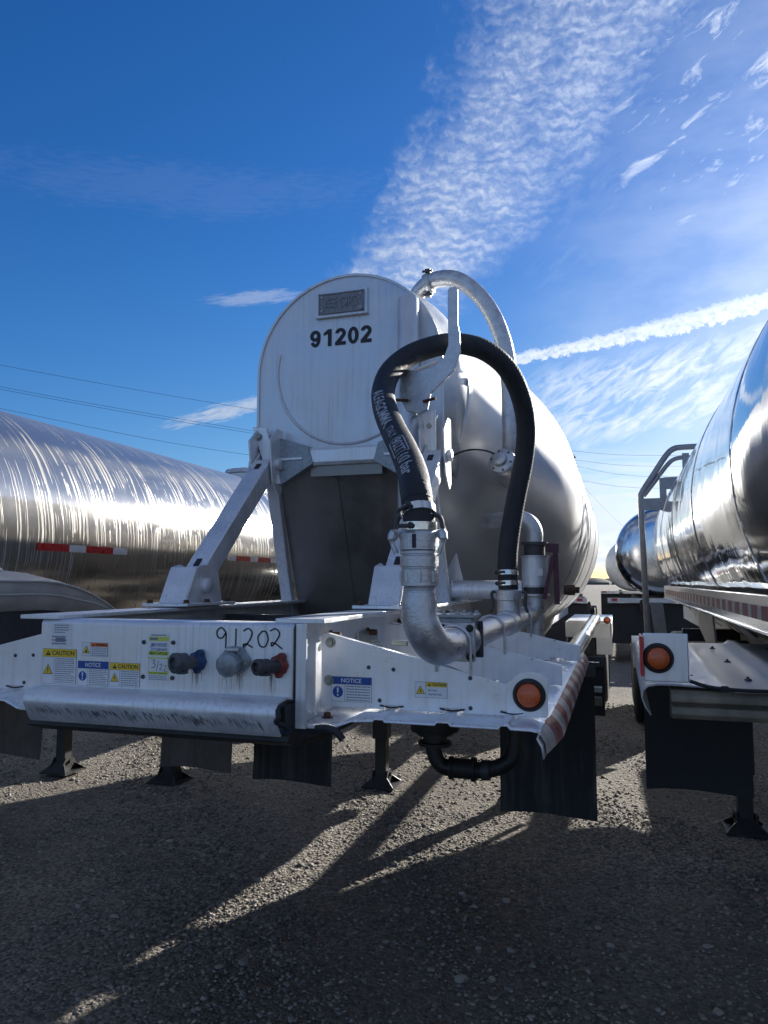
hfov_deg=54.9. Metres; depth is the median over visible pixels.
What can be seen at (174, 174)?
sky
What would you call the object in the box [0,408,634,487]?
power line
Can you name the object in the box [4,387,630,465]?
power line
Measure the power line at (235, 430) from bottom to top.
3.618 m
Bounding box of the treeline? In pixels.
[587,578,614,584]
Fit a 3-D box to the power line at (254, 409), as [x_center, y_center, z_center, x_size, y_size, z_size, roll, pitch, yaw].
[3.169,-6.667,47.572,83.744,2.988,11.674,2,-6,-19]
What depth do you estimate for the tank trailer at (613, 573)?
29.59 m
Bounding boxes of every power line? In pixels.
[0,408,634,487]
[1,389,677,476]
[2,365,675,455]
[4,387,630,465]
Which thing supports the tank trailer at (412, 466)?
on the ground
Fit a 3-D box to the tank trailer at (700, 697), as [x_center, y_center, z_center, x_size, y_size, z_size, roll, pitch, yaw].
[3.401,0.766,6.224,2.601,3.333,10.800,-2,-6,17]
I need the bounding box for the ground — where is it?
[0,585,767,1023]
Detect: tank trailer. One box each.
[0,268,612,821]
[0,411,296,786]
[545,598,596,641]
[601,544,659,614]
[608,510,698,652]
[631,321,767,838]
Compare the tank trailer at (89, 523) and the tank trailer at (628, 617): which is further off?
the tank trailer at (628, 617)
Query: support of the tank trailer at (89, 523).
on the ground
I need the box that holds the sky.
[0,0,767,578]

